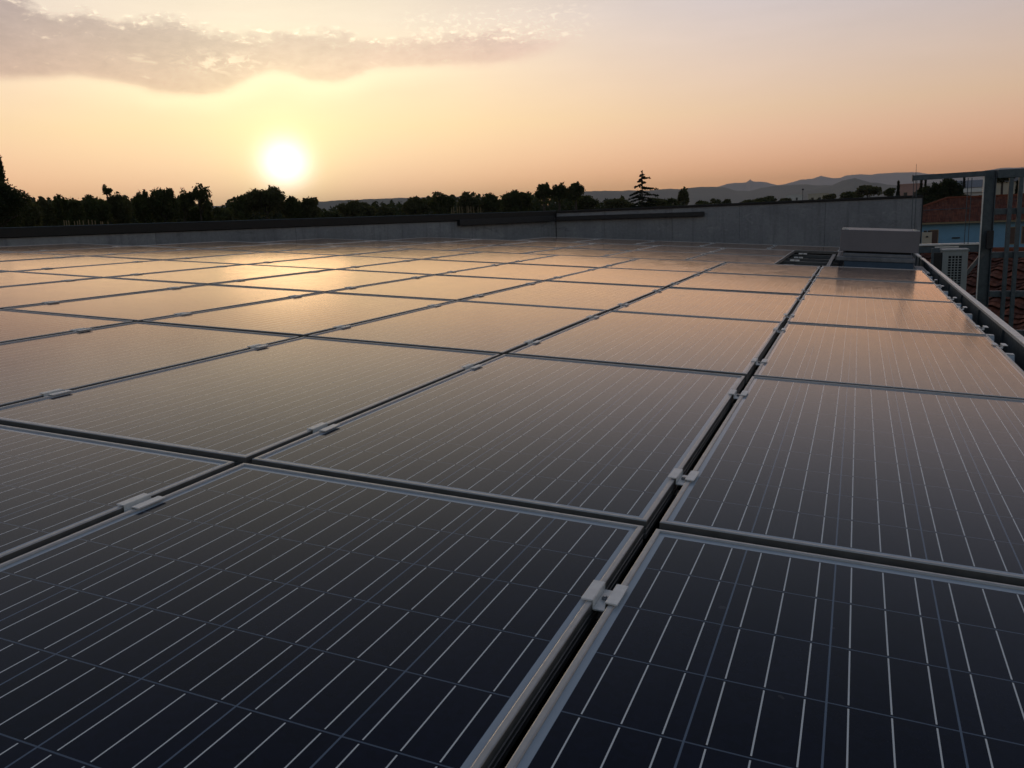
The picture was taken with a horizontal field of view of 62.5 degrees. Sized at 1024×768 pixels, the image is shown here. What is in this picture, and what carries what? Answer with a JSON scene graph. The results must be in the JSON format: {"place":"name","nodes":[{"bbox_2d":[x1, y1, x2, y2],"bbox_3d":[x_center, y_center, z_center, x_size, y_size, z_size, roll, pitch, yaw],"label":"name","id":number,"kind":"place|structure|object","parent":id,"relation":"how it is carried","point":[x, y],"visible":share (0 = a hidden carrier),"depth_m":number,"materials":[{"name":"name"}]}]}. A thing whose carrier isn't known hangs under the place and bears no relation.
{"place":"outdoors","nodes":[
{"label":"outdoors","id":0,"kind":"place"},
{"bbox_2d":[212,197,481,211],"bbox_3d":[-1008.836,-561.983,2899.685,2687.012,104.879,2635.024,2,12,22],"label":"hills","id":1,"kind":"structure","parent":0,"point":[326,205],"depth_m":2825.54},
{"bbox_2d":[0,0,1023,205],"label":"sky","id":2,"kind":"structure","parent":0,"point":[326,100],"materials":[{"name":"orange"}]},
{"bbox_2d":[718,179,778,190],"bbox_3d":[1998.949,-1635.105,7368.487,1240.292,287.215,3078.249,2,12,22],"label":"rocky mountain","id":3,"kind":"structure","parent":0,"point":[750,185],"depth_m":7222.36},
{"bbox_2d":[555,183,1023,205],"bbox_3d":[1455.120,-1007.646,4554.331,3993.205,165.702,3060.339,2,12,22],"label":"wooded ridge","id":4,"kind":"structure","parent":0,"point":[696,194],"depth_m":4513.35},
{"bbox_2d":[800,178,928,199],"bbox_3d":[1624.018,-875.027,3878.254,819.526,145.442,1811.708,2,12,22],"label":"rounded hill","id":5,"kind":"structure","parent":0,"point":[845,186],"depth_m":3796.53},
{"bbox_2d":[779,167,1023,185],"bbox_3d":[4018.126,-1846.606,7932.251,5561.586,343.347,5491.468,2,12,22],"label":"mountains","id":6,"kind":"structure","parent":0,"point":[894,178],"depth_m":7860.53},
{"label":"ground","id":7,"kind":"structure","parent":0,"visible":0},
{"bbox_2d":[0,179,31,227],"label":"broadleaf tree","id":8,"kind":"object","parent":7,"relation":"on","point":[12,199],"visible":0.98,"depth_m":34.99,"materials":[{"name":"green plant"}]},
{"bbox_2d":[16,201,44,226],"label":"broadleaf tree","id":9,"kind":"object","parent":7,"relation":"on","point":[34,215],"visible":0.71,"depth_m":50.94,"materials":[{"name":"green plant"}]},
{"bbox_2d":[34,196,56,225],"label":"broadleaf tree","id":10,"kind":"object","parent":7,"relation":"on","point":[50,219],"visible":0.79,"depth_m":56.59,"materials":[{"name":"green plant"}]},
{"bbox_2d":[60,196,85,224],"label":"broadleaf tree","id":11,"kind":"object","parent":7,"relation":"on","point":[72,210],"visible":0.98,"depth_m":57.24,"materials":[{"name":"green plant"}]},
{"bbox_2d":[81,194,112,224],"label":"broadleaf tree","id":12,"kind":"object","parent":7,"relation":"on","point":[96,209],"visible":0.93,"depth_m":63.04,"materials":[{"name":"green plant"}]},
{"bbox_2d":[106,191,132,223],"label":"broadleaf tree","id":13,"kind":"object","parent":7,"relation":"on","point":[121,211],"visible":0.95,"depth_m":65.53,"materials":[{"name":"green plant"}]},
{"bbox_2d":[131,189,152,222],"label":"broadleaf tree","id":14,"kind":"object","parent":7,"relation":"on","point":[141,207],"visible":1,"depth_m":69.94,"materials":[{"name":"green plant"}]},
{"bbox_2d":[149,187,180,222],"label":"broadleaf tree","id":15,"kind":"object","parent":7,"relation":"on","point":[165,207],"visible":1,"depth_m":70.28,"materials":[{"name":"green plant"}]},
{"bbox_2d":[184,183,213,220],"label":"broadleaf tree","id":16,"kind":"object","parent":7,"relation":"on","point":[201,195],"visible":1,"depth_m":73.26,"materials":[{"name":"green plant"}]},
{"bbox_2d":[230,194,252,219],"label":"broadleaf tree","id":17,"kind":"object","parent":7,"relation":"on","point":[241,208],"visible":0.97,"depth_m":89.25,"materials":[{"name":"green plant"}]},
{"bbox_2d":[243,185,287,218],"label":"broadleaf tree","id":18,"kind":"object","parent":7,"relation":"on","point":[268,200],"visible":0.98,"depth_m":89.28,"materials":[{"name":"green plant"}]},
{"bbox_2d":[280,196,305,218],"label":"broadleaf tree","id":19,"kind":"object","parent":7,"relation":"on","point":[293,209],"visible":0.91,"depth_m":92.16,"materials":[{"name":"green plant"}]},
{"bbox_2d":[300,196,320,217],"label":"broadleaf tree","id":20,"kind":"object","parent":7,"relation":"on","point":[311,208],"visible":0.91,"depth_m":92.76,"materials":[{"name":"green plant"}]},
{"bbox_2d":[335,199,377,216],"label":"broadleaf tree","id":21,"kind":"object","parent":7,"relation":"on","point":[355,208],"visible":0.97,"depth_m":124.05,"materials":[{"name":"green plant"}]},
{"bbox_2d":[401,196,430,214],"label":"broadleaf tree","id":22,"kind":"object","parent":7,"relation":"on","point":[415,205],"visible":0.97,"depth_m":125.65,"materials":[{"name":"green plant"}]},
{"bbox_2d":[5,191,855,237],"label":"woodland","id":23,"kind":"object","parent":7,"relation":"on","point":[552,205],"visible":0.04,"depth_m":150.84,"materials":[{"name":"green plant"}]},
{"bbox_2d":[428,191,455,221],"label":"broadleaf tree","id":24,"kind":"object","parent":7,"relation":"on","point":[441,203],"visible":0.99,"depth_m":125.85,"materials":[{"name":"green plant"}]},
{"bbox_2d":[455,191,479,213],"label":"broadleaf tree","id":25,"kind":"object","parent":7,"relation":"on","point":[466,200],"visible":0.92,"depth_m":131.02,"materials":[{"name":"green plant"}]},
{"bbox_2d":[479,192,501,212],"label":"broadleaf tree","id":26,"kind":"object","parent":7,"relation":"on","point":[490,202],"visible":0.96,"depth_m":131.31,"materials":[{"name":"green plant"}]},
{"bbox_2d":[499,189,532,211],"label":"broadleaf tree","id":27,"kind":"object","parent":7,"relation":"on","point":[515,201],"visible":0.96,"depth_m":126.31,"materials":[{"name":"green plant"}]},
{"bbox_2d":[627,170,658,207],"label":"conifer tree","id":28,"kind":"object","parent":7,"relation":"on","point":[642,198],"visible":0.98,"depth_m":82.95,"materials":[{"name":"green plant"}]},
{"bbox_2d":[499,257,915,767],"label":"solar roof hall","id":29,"kind":"structure","parent":7,"relation":"on","point":[543,703],"depth_m":1.54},
{"bbox_2d":[0,211,556,245],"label":"parapet wall","id":30,"kind":"structure","parent":29,"relation":"on","point":[378,228],"depth_m":13.17,"materials":[{"name":"concrete"}]},
{"bbox_2d":[457,216,554,225],"bbox_3d":[-0.073,-3.084,15.917,2.330,0.115,0.085,-11,14,-39],"label":"cable duct","id":31,"kind":"object","parent":30,"relation":"attached to","point":[504,220],"visible":1,"depth_m":15.81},
{"bbox_2d":[581,612,602,641],"bbox_3d":[-4.969,-0.069,3.406,13.198,0.134,0.105,6,13,21],"label":"mounting rail","id":32,"kind":"object","parent":29,"relation":"on","point":[591,627],"depth_m":1.41,"materials":[{"name":"metal"}]},
{"bbox_2d":[0,425,234,563],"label":"solar module","id":33,"kind":"object","parent":32,"relation":"on","point":[54,487],"visible":0.71,"depth_m":1.93,"materials":[{"name":"glass"}]},
{"bbox_2d":[116,493,165,511],"bbox_3d":[-0.781,0.253,1.778,0.061,0.017,0.076,6,13,21],"label":"module clamp","id":34,"kind":"object","parent":32,"relation":"attached to","point":[142,500],"visible":0.82,"depth_m":1.77,"materials":[{"name":"metal"}]},
{"bbox_2d":[0,463,643,767],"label":"solar module","id":35,"kind":"object","parent":32,"relation":"on","point":[244,615],"visible":1,"depth_m":1.28,"materials":[{"name":"glass"}]},
{"bbox_2d":[581,580,628,611],"bbox_3d":[0.154,0.352,1.398,0.061,0.017,0.076,6,13,21],"label":"module clamp","id":36,"kind":"object","parent":32,"relation":"attached to","point":[599,595],"visible":0.94,"depth_m":1.39,"materials":[{"name":"metal"}]},
{"bbox_2d":[505,529,1023,767],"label":"solar module","id":37,"kind":"object","parent":32,"relation":"on","point":[697,651],"visible":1,"depth_m":1.18,"materials":[{"name":"glass"}]},
{"bbox_2d":[664,490,679,511],"bbox_3d":[-4.249,-0.147,3.827,12.182,0.135,0.105,6,13,21],"label":"mounting rail","id":38,"kind":"object","parent":29,"relation":"on","point":[671,501],"depth_m":2.01,"materials":[{"name":"metal"}]},
{"bbox_2d":[0,309,133,342],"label":"solar module","id":39,"kind":"object","parent":38,"relation":"on","point":[15,325],"visible":0.73,"depth_m":4.20,"materials":[{"name":"glass"}]},
{"bbox_2d":[0,322,298,406],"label":"solar module","id":40,"kind":"object","parent":38,"relation":"on","point":[31,368],"visible":0.71,"depth_m":3.46,"materials":[{"name":"glass"}]},
{"bbox_2d":[0,337,499,465],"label":"solar module","id":41,"kind":"object","parent":38,"relation":"on","point":[244,406],"visible":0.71,"depth_m":2.73,"materials":[{"name":"glass"}]},
{"bbox_2d":[252,354,744,538],"bbox_3d":[0.121,0.096,2.650,0.990,0.040,1.630,6,13,21],"label":"solar module","id":42,"kind":"object","parent":38,"relation":"on","point":[612,442],"visible":0.86,"depth_m":2.32,"materials":[{"name":"glass"}]},
{"bbox_2d":[659,376,1023,586],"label":"solar module","id":43,"kind":"object","parent":38,"relation":"on","point":[927,481],"visible":0.81,"depth_m":2.02,"materials":[{"name":"glass"}]},
{"bbox_2d":[780,260,838,265],"bbox_3d":[0.477,-1.803,11.827,7.689,0.150,0.090,6,13,21],"label":"mounting rail","id":44,"kind":"object","parent":29,"relation":"on","point":[794,262],"visible":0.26,"depth_m":10.55,"materials":[{"name":"metal"}]},
{"bbox_2d":[602,250,706,259],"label":"solar module","id":45,"kind":"object","parent":44,"relation":"on","point":[639,254],"visible":0.63,"depth_m":10.73,"materials":[{"name":"glass"}]},
{"bbox_2d":[688,253,785,263],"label":"solar module","id":46,"kind":"object","parent":44,"relation":"on","point":[761,259],"visible":0.78,"depth_m":10.35,"materials":[{"name":"glass"}]},
{"bbox_2d":[784,257,839,263],"bbox_3d":[1.196,-1.881,12.247,6.674,0.150,0.090,6,13,21],"label":"mounting rail","id":47,"kind":"object","parent":29,"relation":"on","point":[811,260],"visible":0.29,"depth_m":11.14,"materials":[{"name":"metal"}]},
{"bbox_2d":[566,243,657,250],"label":"solar module","id":48,"kind":"object","parent":47,"relation":"on","point":[629,247],"visible":0.67,"depth_m":12.57,"materials":[{"name":"glass"}]},
{"bbox_2d":[711,248,794,257],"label":"solar module","id":49,"kind":"object","parent":47,"relation":"on","point":[768,252],"visible":0.84,"depth_m":11.85,"materials":[{"name":"glass"}]},
{"bbox_2d":[788,253,836,258],"bbox_3d":[1.570,-2.071,13.154,6.674,0.150,0.090,6,13,21],"label":"mounting rail","id":50,"kind":"object","parent":29,"relation":"on","point":[804,255],"visible":0.24,"depth_m":12.07,"materials":[{"name":"metal"}]},
{"bbox_2d":[505,241,595,247],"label":"solar module","id":51,"kind":"object","parent":50,"relation":"on","point":[549,244],"visible":0.65,"depth_m":13.00,"materials":[{"name":"glass"}]},
{"bbox_2d":[638,245,722,253],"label":"solar module","id":52,"kind":"object","parent":50,"relation":"on","point":[707,250],"visible":0.65,"depth_m":12.26,"materials":[{"name":"glass"}]},
{"bbox_2d":[794,253,837,258],"bbox_3d":[2.555,-2.113,13.473,5.028,0.132,0.060,6,13,21],"label":"mounting rail","id":53,"kind":"object","parent":29,"relation":"on","point":[816,254],"visible":0.04,"depth_m":12.66,"materials":[{"name":"metal"}]},
{"bbox_2d":[770,245,839,253],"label":"solar module","id":54,"kind":"object","parent":53,"relation":"on","point":[817,249],"visible":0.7,"depth_m":12.92,"materials":[{"name":"glass"}]},
{"bbox_2d":[836,227,920,268],"bbox_3d":[4.516,-1.648,10.448,0.890,0.562,1.530,6,13,21],"label":"skylight","id":55,"kind":"object","parent":29,"relation":"on","point":[878,248],"visible":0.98,"depth_m":9.97,"materials":[{"name":"plastic"}]},
{"bbox_2d":[783,322,993,340],"bbox_3d":[-2.533,-0.731,6.665,11.168,0.134,0.105,6,13,21],"label":"mounting rail","id":56,"kind":"object","parent":29,"relation":"on","point":[991,336],"visible":0.08,"depth_m":4.63,"materials":[{"name":"metal"}]},
{"bbox_2d":[0,252,84,260],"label":"solar module","id":57,"kind":"object","parent":56,"relation":"on","point":[7,256],"visible":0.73,"depth_m":8.67,"materials":[{"name":"glass"}]},
{"bbox_2d":[0,256,155,270],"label":"solar module","id":58,"kind":"object","parent":56,"relation":"on","point":[20,265],"visible":0.69,"depth_m":7.96,"materials":[{"name":"glass"}]},
{"bbox_2d":[18,260,240,276],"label":"solar module","id":59,"kind":"object","parent":56,"relation":"on","point":[121,269],"visible":0.61,"depth_m":7.42,"materials":[{"name":"glass"}]},
{"bbox_2d":[109,264,331,284],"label":"solar module","id":60,"kind":"object","parent":56,"relation":"on","point":[211,275],"visible":0.66,"depth_m":7.04,"materials":[{"name":"glass"}]},
{"bbox_2d":[211,269,432,291],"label":"solar module","id":61,"kind":"object","parent":56,"relation":"on","point":[329,280],"visible":0.63,"depth_m":6.66,"materials":[{"name":"glass"}]},
{"bbox_2d":[328,275,541,300],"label":"solar module","id":62,"kind":"object","parent":56,"relation":"on","point":[448,287],"visible":0.65,"depth_m":6.28,"materials":[{"name":"glass"}]},
{"bbox_2d":[612,287,800,327],"bbox_3d":[1.371,-0.533,5.672,0.990,0.040,1.630,6,13,21],"label":"solar module","id":63,"kind":"object","parent":56,"relation":"on","point":[728,304],"visible":0.81,"depth_m":5.54,"materials":[{"name":"glass"}]},
{"bbox_2d":[787,294,985,334],"bbox_3d":[2.309,-0.442,5.306,0.990,0.042,1.630,6,13,21],"label":"solar module","id":64,"kind":"object","parent":56,"relation":"on","point":[914,315],"visible":0.77,"depth_m":5.16,"materials":[{"name":"glass"}]},
{"bbox_2d":[771,337,1014,361],"bbox_3d":[-2.782,-0.605,6.061,11.168,0.134,0.105,6,13,21],"label":"mounting rail","id":65,"kind":"object","parent":29,"relation":"on","point":[1011,356],"visible":0.09,"depth_m":4.03,"materials":[{"name":"metal"}]},
{"bbox_2d":[0,271,99,286],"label":"solar module","id":66,"kind":"object","parent":65,"relation":"on","point":[9,278],"visible":0.71,"depth_m":6.45,"materials":[{"name":"glass"}]},
{"bbox_2d":[0,277,204,308],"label":"solar module","id":67,"kind":"object","parent":65,"relation":"on","point":[25,295],"visible":0.79,"depth_m":5.72,"materials":[{"name":"glass"}]},
{"bbox_2d":[142,292,454,337],"bbox_3d":[-1.135,-0.414,4.896,0.990,0.041,1.630,6,13,21],"label":"solar module","id":68,"kind":"object","parent":65,"relation":"on","point":[304,315],"visible":0.65,"depth_m":4.71,"materials":[{"name":"glass"}]},
{"bbox_2d":[508,311,781,383],"bbox_3d":[0.748,-0.221,4.164,0.990,0.042,1.630,6,13,21],"label":"solar module","id":69,"kind":"object","parent":65,"relation":"on","point":[730,346],"visible":0.85,"depth_m":3.95,"materials":[{"name":"glass"}]},
{"bbox_2d":[754,322,1023,399],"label":"solar module","id":70,"kind":"object","parent":65,"relation":"on","point":[963,364],"visible":0.83,"depth_m":3.59,"materials":[{"name":"glass"}]},
{"bbox_2d":[931,246,974,297],"bbox_3d":[5.933,-1.310,12.005,1.135,1.284,0.370,2,12,22],"label":"air conditioner","id":71,"kind":"object","parent":29,"relation":"attached to","point":[951,262],"visible":0.61,"depth_m":11.69,"materials":[{"name":"beige metal"}]},
{"bbox_2d":[920,258,1023,370],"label":"edge channel","id":72,"kind":"object","parent":29,"relation":"attached to","point":[1000,330],"visible":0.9,"depth_m":5.40,"materials":[{"name":"metal"}]},
{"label":"mounting rail","id":73,"kind":"object","parent":29,"relation":"on","visible":0},
{"bbox_2d":[3,284,321,321],"bbox_3d":[-2.075,-0.510,5.266,0.990,0.040,1.630,6,13,21],"label":"solar module","id":74,"kind":"object","parent":73,"relation":"on","point":[141,306],"visible":0.62,"depth_m":5.11,"materials":[{"name":"glass"}]},
{"bbox_2d":[308,300,606,355],"bbox_3d":[-0.195,-0.318,4.528,0.990,0.041,1.630,6,13,21],"label":"solar module","id":75,"kind":"object","parent":73,"relation":"on","point":[495,328],"visible":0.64,"depth_m":4.33,"materials":[{"name":"glass"}]},
{"bbox_2d":[555,195,923,265],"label":"parapet wall","id":76,"kind":"structure","parent":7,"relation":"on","point":[820,222],"depth_m":15.35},
{"bbox_2d":[556,212,703,220],"bbox_3d":[2.219,-3.214,16.173,2.895,0.102,0.075,2,12,22],"label":"cable duct","id":77,"kind":"object","parent":76,"relation":"attached to","point":[627,216],"visible":1,"depth_m":16.12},
{"bbox_2d":[911,168,1023,335],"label":"steel gantry","id":78,"kind":"object","parent":7,"relation":"on","point":[983,247],"visible":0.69,"depth_m":12.07,"materials":[{"name":"metal"}]},
{"bbox_2d":[921,193,1023,246],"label":"blue house","id":79,"kind":"structure","parent":7,"relation":"on","point":[947,225],"depth_m":70.58,"materials":[{"name":"paint"}]},
{"bbox_2d":[921,247,1023,336],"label":"tiled house","id":80,"kind":"structure","parent":7,"relation":"on","point":[996,284],"depth_m":22.94,"materials":[{"name":"ceramic"}]},
{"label":"mounting rail","id":81,"kind":"object","parent":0,"visible":0},
{"bbox_2d":[460,280,663,311],"bbox_3d":[0.428,-0.632,6.041,0.990,0.042,1.630,6,13,21],"label":"solar module","id":82,"kind":"object","parent":81,"relation":"on","point":[607,297],"visible":0.65,"depth_m":5.92,"materials":[{"name":"glass"}]},
{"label":"mounting rail","id":83,"kind":"object","parent":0,"visible":0},
{"bbox_2d":[0,243,125,251],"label":"solar module","id":84,"kind":"object","parent":83,"relation":"on","point":[25,248],"visible":0.65,"depth_m":10.19,"materials":[{"name":"glass"}]},
{"bbox_2d":[29,246,197,255],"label":"solar module","id":85,"kind":"object","parent":83,"relation":"on","point":[108,250],"visible":0.66,"depth_m":9.71,"materials":[{"name":"glass"}]},
{"bbox_2d":[168,252,338,263],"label":"solar module","id":86,"kind":"object","parent":83,"relation":"on","point":[253,258],"visible":0.64,"depth_m":8.96,"materials":[{"name":"glass"}]},
{"bbox_2d":[341,259,505,274],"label":"solar module","id":87,"kind":"object","parent":83,"relation":"on","point":[427,266],"visible":0.66,"depth_m":8.21,"materials":[{"name":"glass"}]},
{"bbox_2d":[669,272,812,297],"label":"solar module","id":88,"kind":"object","parent":83,"relation":"on","point":[754,283],"visible":0.82,"depth_m":7.05,"materials":[{"name":"glass"}]},
{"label":"mounting rail","id":89,"kind":"object","parent":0,"visible":0},
{"bbox_2d":[90,249,259,259],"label":"solar module","id":90,"kind":"object","parent":89,"relation":"on","point":[172,254],"visible":0.66,"depth_m":9.32,"materials":[{"name":"glass"}]},
{"bbox_2d":[253,255,418,268],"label":"solar module","id":91,"kind":"object","parent":89,"relation":"on","point":[339,261],"visible":0.66,"depth_m":8.60,"materials":[{"name":"glass"}]},
{"bbox_2d":[437,263,596,280],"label":"solar module","id":92,"kind":"object","parent":89,"relation":"on","point":[528,271],"visible":0.63,"depth_m":7.83,"materials":[{"name":"glass"}]},
{"bbox_2d":[547,267,700,288],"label":"solar module","id":93,"kind":"object","parent":89,"relation":"on","point":[643,277],"visible":0.68,"depth_m":7.44,"materials":[{"name":"glass"}]},
{"bbox_2d":[805,278,952,301],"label":"solar module","id":94,"kind":"object","parent":89,"relation":"on","point":[882,289],"visible":0.74,"depth_m":6.74,"materials":[{"name":"glass"}]},
{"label":"mounting rail","id":95,"kind":"object","parent":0,"visible":0},
{"bbox_2d":[139,241,279,248],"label":"solar module","id":96,"kind":"object","parent":95,"relation":"on","point":[199,245],"visible":0.64,"depth_m":11.21,"materials":[{"name":"glass"}]},
{"bbox_2d":[202,243,339,251],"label":"solar module","id":97,"kind":"object","parent":95,"relation":"on","point":[274,247],"visible":0.66,"depth_m":10.86,"materials":[{"name":"glass"}]},
{"bbox_2d":[273,246,408,254],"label":"solar module","id":98,"kind":"object","parent":95,"relation":"on","point":[345,250],"visible":0.65,"depth_m":10.51,"materials":[{"name":"glass"}]},
{"bbox_2d":[511,255,638,267],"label":"solar module","id":99,"kind":"object","parent":95,"relation":"on","point":[579,261],"visible":0.63,"depth_m":9.35,"materials":[{"name":"glass"}]},
{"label":"mounting rail","id":100,"kind":"object","parent":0,"visible":0},
{"bbox_2d":[349,249,477,258],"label":"solar module","id":101,"kind":"object","parent":100,"relation":"on","point":[418,253],"visible":0.66,"depth_m":10.12,"materials":[{"name":"glass"}]},
{"bbox_2d":[427,252,554,262],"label":"solar module","id":102,"kind":"object","parent":100,"relation":"on","point":[496,257],"visible":0.6,"depth_m":9.74,"materials":[{"name":"glass"}]},
{"bbox_2d":[605,258,725,272],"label":"solar module","id":103,"kind":"object","parent":100,"relation":"on","point":[673,265],"visible":0.65,"depth_m":9.01,"materials":[{"name":"glass"}]},
{"bbox_2d":[705,262,819,279],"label":"solar module","id":104,"kind":"object","parent":100,"relation":"on","point":[770,269],"visible":0.79,"depth_m":8.61,"materials":[{"name":"glass"}]},
{"bbox_2d":[815,266,934,282],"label":"solar module","id":105,"kind":"object","parent":100,"relation":"on","point":[884,274],"visible":0.75,"depth_m":8.23,"materials":[{"name":"glass"}]},
{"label":"mounting rail","id":106,"kind":"object","parent":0,"visible":0},
{"bbox_2d":[262,238,377,244],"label":"solar module","id":107,"kind":"object","parent":106,"relation":"on","point":[318,241],"visible":0.63,"depth_m":12.62,"materials":[{"name":"glass"}]},
{"bbox_2d":[320,241,429,246],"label":"solar module","id":108,"kind":"object","parent":106,"relation":"on","point":[379,243],"visible":0.64,"depth_m":12.20,"materials":[{"name":"glass"}]},
{"bbox_2d":[385,242,496,249],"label":"solar module","id":109,"kind":"object","parent":106,"relation":"on","point":[442,246],"visible":0.71,"depth_m":11.84,"materials":[{"name":"glass"}]},
{"bbox_2d":[453,245,559,252],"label":"solar module","id":110,"kind":"object","parent":106,"relation":"on","point":[511,249],"visible":0.67,"depth_m":11.46,"materials":[{"name":"glass"}]},
{"bbox_2d":[525,248,628,256],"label":"solar module","id":111,"kind":"object","parent":106,"relation":"on","point":[582,252],"visible":0.65,"depth_m":11.11,"materials":[{"name":"glass"}]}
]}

